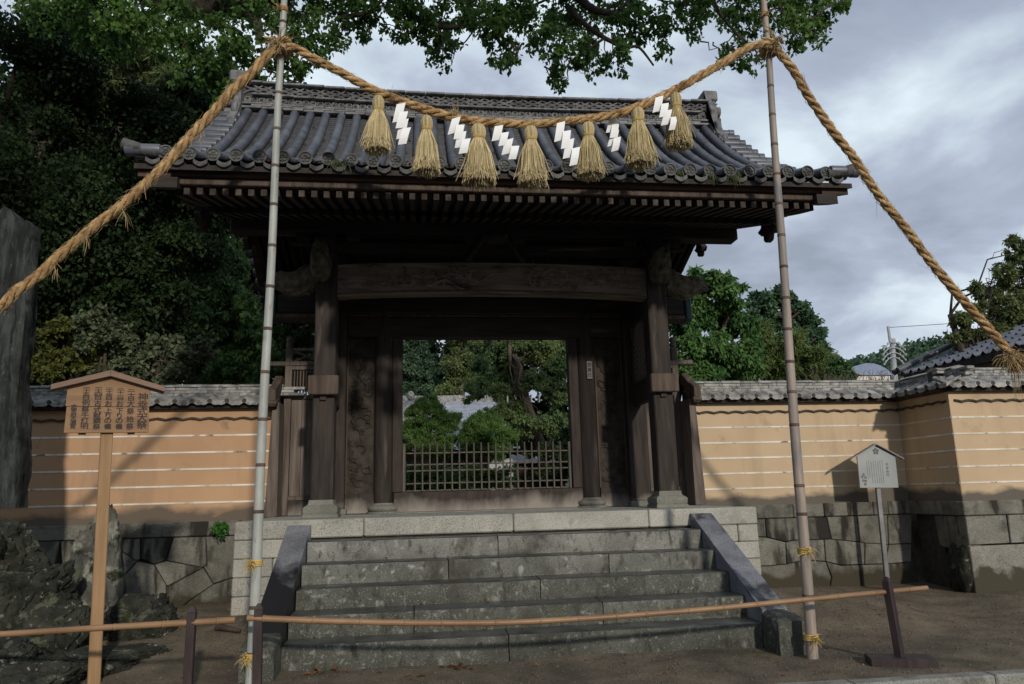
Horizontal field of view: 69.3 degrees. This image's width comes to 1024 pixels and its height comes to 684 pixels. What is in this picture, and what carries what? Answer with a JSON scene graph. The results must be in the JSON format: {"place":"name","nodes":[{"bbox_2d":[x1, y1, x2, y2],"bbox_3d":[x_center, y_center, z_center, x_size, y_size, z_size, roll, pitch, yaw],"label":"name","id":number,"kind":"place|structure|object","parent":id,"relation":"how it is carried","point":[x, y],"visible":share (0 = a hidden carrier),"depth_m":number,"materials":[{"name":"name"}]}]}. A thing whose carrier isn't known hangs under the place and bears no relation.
{"place":"outdoors","nodes":[
{"label":"outdoors","id":0,"kind":"place"},
{"bbox_2d":[0,0,1023,401],"label":"sky","id":1,"kind":"structure","parent":0,"point":[928,95],"materials":[{"name":"grey"}]},
{"bbox_2d":[79,514,1023,683],"bbox_3d":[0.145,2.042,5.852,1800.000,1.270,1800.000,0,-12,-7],"label":"ground","id":2,"kind":"structure","parent":0,"point":[161,664],"depth_m":5.70,"materials":[{"name":"brown soil"}]},
{"bbox_2d":[0,519,53,570],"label":"mossy boulder","id":3,"kind":"object","parent":2,"relation":"on","point":[19,546],"visible":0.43,"depth_m":6.29,"materials":[{"name":"grey stone"}]},
{"bbox_2d":[0,206,41,508],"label":"stone monument","id":4,"kind":"object","parent":3,"relation":"on","point":[20,242],"visible":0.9,"depth_m":7.00,"materials":[{"name":"grey stone"}]},
{"bbox_2d":[0,637,53,663],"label":"mossy boulder","id":5,"kind":"object","parent":2,"relation":"on","point":[15,650],"visible":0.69,"depth_m":5.38,"materials":[{"name":"grey stone"}]},
{"bbox_2d":[0,559,82,630],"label":"mossy boulder","id":6,"kind":"object","parent":2,"relation":"on","point":[25,592],"visible":0.59,"depth_m":5.94,"materials":[{"name":"grey stone"}]},
{"bbox_2d":[0,660,84,683],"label":"mossy boulder","id":7,"kind":"object","parent":2,"relation":"on","point":[53,672],"visible":1,"depth_m":5.04,"materials":[{"name":"grey stone"}]},
{"bbox_2d":[10,597,110,655],"bbox_3d":[-3.709,2.369,5.979,0.842,0.658,0.601,0,-12,-7],"label":"mossy boulder","id":8,"kind":"object","parent":2,"relation":"on","point":[53,612],"visible":0.3,"depth_m":5.83,"materials":[{"name":"grey stone"}]},
{"bbox_2d":[30,312,108,383],"bbox_3d":[-6.204,1.044,10.165,1.044,2.925,0.776,6,-14,-33],"label":"yellow shrub","id":9,"kind":"object","parent":2,"relation":"on","point":[54,346],"visible":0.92,"depth_m":10.18,"materials":[{"name":"green plant"}]},
{"bbox_2d":[0,1,181,385],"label":"evergreen tree","id":10,"kind":"object","parent":2,"relation":"on","point":[60,184],"visible":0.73,"depth_m":13.26,"materials":[{"name":"green plant"}]},
{"bbox_2d":[50,645,141,680],"bbox_3d":[-3.315,2.550,5.691,0.848,0.372,0.595,0,-12,-7],"label":"mossy boulder","id":11,"kind":"object","parent":2,"relation":"on","point":[114,662],"visible":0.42,"depth_m":5.62,"materials":[{"name":"grey stone"}]},
{"bbox_2d":[69,504,126,612],"bbox_3d":[-3.788,2.139,6.694,0.533,1.545,0.490,3,-12,-21],"label":"mossy boulder","id":12,"kind":"object","parent":2,"relation":"on","point":[82,552],"visible":0.34,"depth_m":6.64,"materials":[{"name":"grey stone"}]},
{"bbox_2d":[68,302,140,378],"bbox_3d":[-5.634,0.958,10.168,1.022,3.065,0.874,-8,-13,30],"label":"dark shrub","id":13,"kind":"object","parent":2,"relation":"on","point":[104,341],"visible":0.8,"depth_m":10.24,"materials":[{"name":"green plant"}]},
{"bbox_2d":[51,370,164,683],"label":"notice board","id":14,"kind":"object","parent":2,"relation":"on","point":[106,405],"visible":1,"depth_m":5.62,"materials":[{"name":"brown wood"}]},
{"bbox_2d":[0,606,235,683],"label":"bamboo barrier","id":15,"kind":"object","parent":2,"relation":"on","point":[191,622],"visible":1,"depth_m":4.73,"materials":[{"name":"paint"}]},
{"bbox_2d":[75,30,176,377],"bbox_3d":[-9.259,-1.917,17.467,3.014,11.823,2.475,0,-12,-7],"label":"pine tree","id":16,"kind":"object","parent":2,"relation":"on","point":[142,71],"visible":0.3,"depth_m":18.20,"materials":[{"name":"green plant"}]},
{"bbox_2d":[107,643,172,659],"bbox_3d":[-3.055,2.567,5.975,0.694,0.232,0.545,0,-12,-7],"label":"mossy boulder","id":17,"kind":"object","parent":2,"relation":"on","point":[146,650],"visible":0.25,"depth_m":5.95,"materials":[{"name":"grey stone"}]},
{"bbox_2d":[103,592,177,641],"bbox_3d":[-3.305,2.486,6.395,0.839,0.613,0.464,-5,-12,18],"label":"mossy boulder","id":18,"kind":"object","parent":2,"relation":"on","point":[143,607],"visible":0.52,"depth_m":6.25,"materials":[{"name":"grey stone"}]},
{"bbox_2d":[0,384,305,605],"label":"plaster wall","id":19,"kind":"structure","parent":2,"relation":"on","point":[183,475],"depth_m":8.72,"materials":[{"name":"beige paint"}]},
{"bbox_2d":[208,520,228,539],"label":"fern","id":20,"kind":"object","parent":19,"relation":"attached to","point":[224,526],"visible":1,"depth_m":8.56,"materials":[{"name":"green plant"}]},
{"bbox_2d":[65,57,249,375],"bbox_3d":[-6.881,-1.220,14.742,3.603,9.301,4.604,5,-13,-28],"label":"evergreen tree","id":21,"kind":"object","parent":2,"relation":"on","point":[163,115],"visible":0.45,"depth_m":14.28,"materials":[{"name":"green plant"}]},
{"bbox_2d":[0,46,314,391],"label":"evergreen tree","id":22,"kind":"object","parent":2,"relation":"on","point":[249,282],"visible":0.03,"depth_m":22.02,"materials":[{"name":"green plant"}]},
{"bbox_2d":[110,331,215,384],"bbox_3d":[-4.859,1.145,10.408,1.347,2.760,1.106,0,-12,-7],"label":"grey green shrub","id":23,"kind":"object","parent":2,"relation":"on","point":[185,364],"visible":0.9,"depth_m":10.34,"materials":[{"name":"green plant"}]},
{"bbox_2d":[214,624,240,631],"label":"broken branch","id":24,"kind":"object","parent":2,"relation":"on","point":[224,627],"visible":0.93,"depth_m":6.32,"materials":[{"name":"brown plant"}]},
{"bbox_2d":[186,227,279,384],"bbox_3d":[-7.740,0.367,18.528,3.895,7.673,2.396,2,-12,-19],"label":"broadleaf tree","id":25,"kind":"object","parent":2,"relation":"on","point":[235,322],"visible":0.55,"depth_m":18.45,"materials":[{"name":"green plant"}]},
{"bbox_2d":[200,323,314,384],"bbox_3d":[-3.609,1.092,10.423,1.643,2.828,0.806,3,-12,-19],"label":"broad shrub","id":26,"kind":"object","parent":2,"relation":"on","point":[229,369],"visible":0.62,"depth_m":10.49,"materials":[{"name":"green plant"}]},
{"bbox_2d":[245,0,286,683],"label":"bamboo pole","id":27,"kind":"object","parent":2,"relation":"on","point":[257,545],"visible":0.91,"depth_m":5.50,"materials":[{"name":"grey wood"}]},
{"bbox_2d":[234,652,252,669],"bbox_3d":[-1.813,2.205,5.071,0.123,0.140,0.180,-4,-12,13],"label":"straw tie","id":28,"kind":"object","parent":27,"relation":"attached to","point":[247,658],"visible":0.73,"depth_m":5.06,"materials":[{"name":"yellow wicker"}]},
{"bbox_2d":[243,559,262,573],"bbox_3d":[-1.820,1.586,5.203,0.126,0.135,0.160,0,-12,-7],"label":"straw tie","id":29,"kind":"object","parent":27,"relation":"attached to","point":[250,563],"visible":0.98,"depth_m":5.20,"materials":[{"name":"yellow wicker"}]},
{"bbox_2d":[273,0,287,13],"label":"straw tie","id":30,"kind":"object","parent":27,"relation":"attached to","point":[282,7],"visible":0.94,"depth_m":6.10,"materials":[{"name":"wicker"}]},
{"bbox_2d":[0,22,1023,400],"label":"straw rope","id":31,"kind":"object","parent":27,"relation":"attached to","point":[1012,358],"visible":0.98,"depth_m":6.15,"materials":[{"name":"brown fabric"}]},
{"bbox_2d":[359,95,394,157],"bbox_3d":[-1.099,-1.766,6.021,0.262,0.532,0.275,-12,-16,42],"label":"straw tassel","id":32,"kind":"object","parent":31,"relation":"hanging from","point":[377,135],"visible":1,"depth_m":5.96,"materials":[{"name":"plant"}]},
{"bbox_2d":[392,103,410,144],"bbox_3d":[-0.886,-1.755,5.950,0.148,0.395,0.068,0,-12,-7],"label":"paper streamer","id":33,"kind":"object","parent":31,"relation":"hanging from","point":[400,116],"visible":1,"depth_m":5.95,"materials":[{"name":"white paper"}]},
{"bbox_2d":[411,114,440,178],"bbox_3d":[-0.694,-1.612,6.039,0.230,0.569,0.281,5,-13,-30],"label":"straw tassel","id":34,"kind":"object","parent":31,"relation":"hanging from","point":[426,161],"visible":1,"depth_m":5.97,"materials":[{"name":"plant"}]},
{"bbox_2d":[448,116,470,153],"bbox_3d":[-0.427,-1.676,5.998,0.186,0.347,0.057,0,-12,-7],"label":"paper streamer","id":35,"kind":"object","parent":31,"relation":"hanging from","point":[462,142],"visible":1,"depth_m":6.00,"materials":[{"name":"white paper"}]},
{"bbox_2d":[456,123,498,191],"bbox_3d":[-0.288,-1.528,6.074,0.350,0.567,0.338,0,-12,-7],"label":"straw tassel","id":36,"kind":"object","parent":31,"relation":"hanging from","point":[479,170],"visible":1,"depth_m":6.00,"materials":[{"name":"wicker"}]},
{"bbox_2d":[492,125,518,158],"bbox_3d":[-0.050,-1.629,6.030,0.228,0.327,0.065,0,-12,-7],"label":"paper streamer","id":37,"kind":"object","parent":31,"relation":"hanging from","point":[498,134],"visible":1,"depth_m":6.04,"materials":[{"name":"white paper"}]},
{"bbox_2d":[514,125,553,190],"bbox_3d":[0.168,-1.525,6.145,0.332,0.562,0.306,0,-12,-7],"label":"straw tassel","id":38,"kind":"object","parent":31,"relation":"hanging from","point":[531,174],"visible":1,"depth_m":6.07,"materials":[{"name":"wicker"}]},
{"bbox_2d":[554,121,579,165],"bbox_3d":[0.457,-1.636,6.099,0.214,0.419,0.057,0,-12,-7],"label":"paper streamer","id":39,"kind":"object","parent":31,"relation":"hanging from","point":[567,144],"visible":1,"depth_m":6.10,"materials":[{"name":"white paper"}]},
{"bbox_2d":[571,121,607,182],"bbox_3d":[0.647,-1.605,6.207,0.290,0.532,0.284,-11,-15,39],"label":"straw tassel","id":40,"kind":"object","parent":31,"relation":"hanging from","point":[590,166],"visible":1,"depth_m":6.14,"materials":[{"name":"plant"}]},
{"bbox_2d":[606,118,620,151],"bbox_3d":[0.871,-1.776,6.329,0.132,0.346,0.057,0,-12,-7],"label":"paper streamer","id":41,"kind":"object","parent":31,"relation":"hanging from","point":[614,138],"visible":0.94,"depth_m":6.33,"materials":[{"name":"white paper"}]},
{"bbox_2d":[623,106,660,172],"bbox_3d":[1.103,-1.727,6.295,0.300,0.572,0.289,-8,-13,28],"label":"straw tassel","id":42,"kind":"object","parent":31,"relation":"hanging from","point":[640,152],"visible":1,"depth_m":6.22,"materials":[{"name":"wicker"}]},
{"bbox_2d":[652,96,676,129],"bbox_3d":[1.301,-1.938,6.263,0.211,0.347,0.068,0,-12,-7],"label":"paper streamer","id":43,"kind":"object","parent":31,"relation":"hanging from","point":[665,113],"visible":1,"depth_m":6.27,"materials":[{"name":"white paper"}]},
{"bbox_2d":[661,92,695,153],"bbox_3d":[1.422,-1.898,6.366,0.293,0.557,0.306,0,-12,-7],"label":"straw tassel","id":44,"kind":"object","parent":31,"relation":"hanging from","point":[679,138],"visible":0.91,"depth_m":6.31,"materials":[{"name":"wicker"}]},
{"bbox_2d":[295,391,539,502],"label":"shrine hall","id":45,"kind":"structure","parent":2,"relation":"on","point":[454,403],"depth_m":31.12,"materials":[{"name":"grey tile"}]},
{"bbox_2d":[403,340,443,395],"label":"cypress tree","id":46,"kind":"object","parent":2,"relation":"on","point":[419,358],"visible":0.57,"depth_m":41.59,"materials":[{"name":"green plant"}]},
{"bbox_2d":[393,461,455,493],"bbox_3d":[-1.998,3.046,15.776,1.659,1.000,0.818,-3,-12,6],"label":"azalea bush","id":47,"kind":"object","parent":2,"relation":"on","point":[409,477],"visible":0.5,"depth_m":15.63,"materials":[{"name":"green plant"}]},
{"bbox_2d":[4,0,851,110],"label":"camphor tree","id":48,"kind":"object","parent":2,"relation":"on","point":[498,19],"visible":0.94,"depth_m":11.62,"materials":[{"name":"green plant"}]},
{"bbox_2d":[403,393,463,491],"bbox_3d":[-2.336,2.999,20.904,2.046,3.186,1.204,0,-12,-7],"label":"pruned pine","id":49,"kind":"object","parent":2,"relation":"on","point":[418,429],"visible":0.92,"depth_m":20.86,"materials":[{"name":"green plant"}]},
{"bbox_2d":[423,462,485,490],"bbox_3d":[-1.256,3.099,16.087,1.406,0.981,1.110,0,-12,-7],"label":"azalea bush","id":50,"kind":"object","parent":2,"relation":"on","point":[462,479],"visible":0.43,"depth_m":15.96,"materials":[{"name":"green plant"}]},
{"bbox_2d":[432,340,477,395],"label":"cypress tree","id":51,"kind":"object","parent":2,"relation":"on","point":[452,363],"visible":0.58,"depth_m":39.87,"materials":[{"name":"green plant"}]},
{"bbox_2d":[403,340,568,446],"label":"dark tree","id":52,"kind":"object","parent":2,"relation":"on","point":[543,405],"visible":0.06,"depth_m":47.95,"materials":[{"name":"green plant"}]},
{"bbox_2d":[455,406,519,468],"bbox_3d":[-0.644,3.103,20.511,1.852,2.725,1.185,0,-12,-7],"label":"pruned pine","id":53,"kind":"object","parent":2,"relation":"on","point":[479,426],"visible":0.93,"depth_m":20.48,"materials":[{"name":"green plant"}]},
{"bbox_2d":[457,464,520,489],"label":"azalea bush","id":54,"kind":"object","parent":2,"relation":"on","point":[492,478],"visible":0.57,"depth_m":16.33,"materials":[{"name":"green plant"}]},
{"bbox_2d":[230,505,760,628],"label":"stone platform","id":55,"kind":"structure","parent":2,"relation":"on","point":[738,524],"depth_m":7.42,"materials":[{"name":"stone"}]},
{"bbox_2d":[264,336,313,516],"bbox_3d":[-2.911,1.029,9.265,0.814,2.242,0.813,-10,-14,35],"label":"side screen","id":56,"kind":"object","parent":55,"relation":"on","point":[288,478],"visible":0.68,"depth_m":9.18,"materials":[{"name":"brown wood"}]},
{"bbox_2d":[120,70,859,517],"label":"temple gate","id":57,"kind":"structure","parent":55,"relation":"on","point":[378,260],"depth_m":8.99,"materials":[{"name":"brown wood"}]},
{"bbox_2d":[321,159,351,171],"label":"eave weed","id":58,"kind":"object","parent":57,"relation":"attached to","point":[338,164],"visible":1,"depth_m":6.77,"materials":[{"name":"green plant"}]},
{"bbox_2d":[227,127,756,174],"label":"roof litter","id":59,"kind":"object","parent":57,"relation":"on","point":[446,166],"visible":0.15,"depth_m":7.21,"materials":[{"name":"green plant"}]},
{"bbox_2d":[586,361,592,378],"bbox_3d":[1.022,0.369,9.775,0.070,0.235,0.018,0,-12,-7],"label":"name board","id":60,"kind":"object","parent":57,"relation":"attached to","point":[589,369],"visible":1,"depth_m":9.77,"materials":[{"name":"white wood"}]},
{"bbox_2d":[703,172,716,183],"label":"eave weed","id":61,"kind":"object","parent":57,"relation":"attached to","point":[710,176],"visible":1,"depth_m":7.23,"materials":[{"name":"green plant"}]},
{"bbox_2d":[727,172,746,186],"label":"eave weed","id":62,"kind":"object","parent":57,"relation":"attached to","point":[735,177],"visible":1,"depth_m":7.25,"materials":[{"name":"green plant"}]},
{"bbox_2d":[646,337,705,504],"bbox_3d":[2.317,1.029,9.925,0.813,2.242,0.814,-11,-15,38],"label":"side screen","id":63,"kind":"object","parent":55,"relation":"on","point":[691,479],"visible":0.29,"depth_m":9.68,"materials":[{"name":"brown wood"}]},
{"bbox_2d":[490,458,513,489],"bbox_3d":[-0.374,4.394,23.204,0.820,1.449,0.400,0,-12,-7],"label":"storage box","id":64,"kind":"object","parent":2,"relation":"on","point":[492,466],"visible":0.12,"depth_m":23.11,"materials":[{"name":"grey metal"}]},
{"bbox_2d":[462,340,568,488],"bbox_3d":[0.194,2.038,23.356,3.738,5.831,2.734,-4,-12,11],"label":"maple tree","id":65,"kind":"object","parent":2,"relation":"on","point":[524,421],"visible":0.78,"depth_m":23.33,"materials":[{"name":"green plant"}]},
{"bbox_2d":[238,513,805,682],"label":"stone stairs","id":66,"kind":"structure","parent":2,"relation":"on","point":[357,578],"depth_m":6.30,"materials":[{"name":"stone"}]},
{"bbox_2d":[511,454,564,487],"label":"garden shed","id":67,"kind":"structure","parent":2,"relation":"on","point":[521,465],"depth_m":23.88,"materials":[{"name":"grey tile"}]},
{"bbox_2d":[528,427,568,488],"bbox_3d":[1.237,3.529,21.147,1.591,2.135,1.495,-2,-12,0],"label":"evergreen bush","id":68,"kind":"object","parent":2,"relation":"on","point":[564,434],"visible":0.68,"depth_m":20.78,"materials":[{"name":"green plant"}]},
{"bbox_2d":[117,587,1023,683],"bbox_3d":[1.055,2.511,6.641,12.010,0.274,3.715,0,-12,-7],"label":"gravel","id":69,"kind":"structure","parent":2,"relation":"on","point":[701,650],"depth_m":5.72,"materials":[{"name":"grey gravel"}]},
{"bbox_2d":[247,576,938,683],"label":"bamboo barrier","id":70,"kind":"object","parent":2,"relation":"on","point":[899,658],"visible":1,"depth_m":5.15,"materials":[{"name":"paint"}]},
{"bbox_2d":[174,527,1023,683],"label":"fallen leaves","id":71,"kind":"object","parent":2,"relation":"on","point":[450,665],"visible":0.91,"depth_m":5.57,"materials":[{"name":"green plant"}]},
{"bbox_2d":[668,263,768,380],"bbox_3d":[4.294,0.859,15.783,3.041,5.018,2.075,3,-12,-22],"label":"broadleaf tree","id":72,"kind":"object","parent":2,"relation":"on","point":[722,320],"visible":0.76,"depth_m":15.60,"materials":[{"name":"green plant"}]},
{"bbox_2d":[758,317,784,380],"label":"bamboo clump","id":73,"kind":"object","parent":2,"relation":"on","point":[768,330],"visible":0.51,"depth_m":23.57,"materials":[{"name":"green plant"}]},
{"bbox_2d":[742,283,828,347],"bbox_3d":[12.838,2.030,34.256,2.994,9.790,4.888,-12,-16,43],"label":"camphor tree","id":74,"kind":"object","parent":2,"relation":"on","point":[766,304],"visible":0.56,"depth_m":34.54,"materials":[{"name":"green plant"}]},
{"bbox_2d":[761,0,818,658],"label":"bamboo pole","id":75,"kind":"object","parent":2,"relation":"on","point":[805,563],"visible":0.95,"depth_m":5.99,"materials":[{"name":"brown wood"}]},
{"bbox_2d":[760,10,772,19],"bbox_3d":[2.292,-2.941,6.667,0.114,0.156,0.133,0,-12,-7],"label":"straw tie","id":76,"kind":"object","parent":75,"relation":"attached to","point":[763,13],"visible":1,"depth_m":6.67,"materials":[{"name":"wicker"}]},
{"bbox_2d":[797,546,818,561],"bbox_3d":[2.282,1.637,5.701,0.158,0.131,0.171,-5,-12,18],"label":"straw tie","id":77,"kind":"object","parent":75,"relation":"attached to","point":[805,551],"visible":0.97,"depth_m":5.69,"materials":[{"name":"yellow wicker"}]},
{"bbox_2d":[803,632,825,654],"bbox_3d":[2.273,2.274,5.572,0.112,0.156,0.181,0,-12,-7],"label":"straw tie","id":78,"kind":"object","parent":75,"relation":"attached to","point":[813,638],"visible":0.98,"depth_m":5.57,"materials":[{"name":"yellow wicker"}]},
{"bbox_2d":[771,325,809,380],"bbox_3d":[9.161,2.027,23.532,1.879,5.549,1.541,0,-12,-7],"label":"bamboo clump","id":79,"kind":"object","parent":2,"relation":"on","point":[799,338],"visible":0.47,"depth_m":23.50,"materials":[{"name":"green plant"}]},
{"bbox_2d":[682,380,918,587],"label":"plaster wall","id":80,"kind":"structure","parent":2,"relation":"on","point":[744,439],"depth_m":9.74,"materials":[{"name":"beige paint"}]},
{"bbox_2d":[799,340,840,379],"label":"bamboo clump","id":81,"kind":"object","parent":2,"relation":"on","point":[819,358],"visible":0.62,"depth_m":23.25,"materials":[{"name":"green plant"}]},
{"bbox_2d":[824,355,859,379],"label":"round bush","id":82,"kind":"object","parent":2,"relation":"on","point":[839,365],"visible":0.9,"depth_m":20.33,"materials":[{"name":"green plant"}]},
{"bbox_2d":[802,364,896,379],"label":"bare bush","id":83,"kind":"object","parent":2,"relation":"on","point":[863,375],"visible":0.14,"depth_m":13.07,"materials":[{"name":"plant"}]},
{"bbox_2d":[852,363,891,379],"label":"blue roofed building","id":84,"kind":"structure","parent":2,"relation":"on","point":[869,367],"depth_m":39.24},
{"bbox_2d":[848,443,903,577],"bbox_3d":[4.630,2.253,9.253,0.670,1.953,0.100,0,-12,-1],"label":"grey sign","id":85,"kind":"object","parent":2,"relation":"on","point":[876,466],"visible":1,"depth_m":9.36,"materials":[{"name":"wood"}]},
{"bbox_2d":[774,669,1023,683],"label":"kerb","id":86,"kind":"structure","parent":2,"relation":"on","point":[1012,676],"depth_m":4.88,"materials":[{"name":"concrete"}]},
{"bbox_2d":[882,323,947,379],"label":"utility pole","id":87,"kind":"object","parent":2,"relation":"on","point":[893,353],"visible":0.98,"depth_m":50.33,"materials":[{"name":"concrete"}]},
{"bbox_2d":[890,365,1023,592],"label":"plaster wall","id":88,"kind":"structure","parent":2,"relation":"on","point":[962,430],"depth_m":9.12,"materials":[{"name":"beige paint"}]},
{"bbox_2d":[892,321,1023,377],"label":"tiled house","id":89,"kind":"structure","parent":2,"relation":"on","point":[982,354],"depth_m":11.62,"materials":[{"name":"grey tile"}]},
{"bbox_2d":[944,233,1023,352],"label":"olive leaved tree","id":90,"kind":"object","parent":2,"relation":"on","point":[1000,308],"visible":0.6,"depth_m":12.18,"materials":[{"name":"green plant"}]},
{"bbox_2d":[565,348,951,485],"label":"hills","id":91,"kind":"structure","parent":0,"point":[899,375],"depth_m":183.12,"materials":[{"name":"green plant"}]},
{"bbox_2d":[849,331,950,393],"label":"hill forest","id":92,"kind":"object","parent":91,"relation":"on","point":[916,349],"visible":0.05,"depth_m":186.63,"materials":[{"name":"green plant"}]}
]}

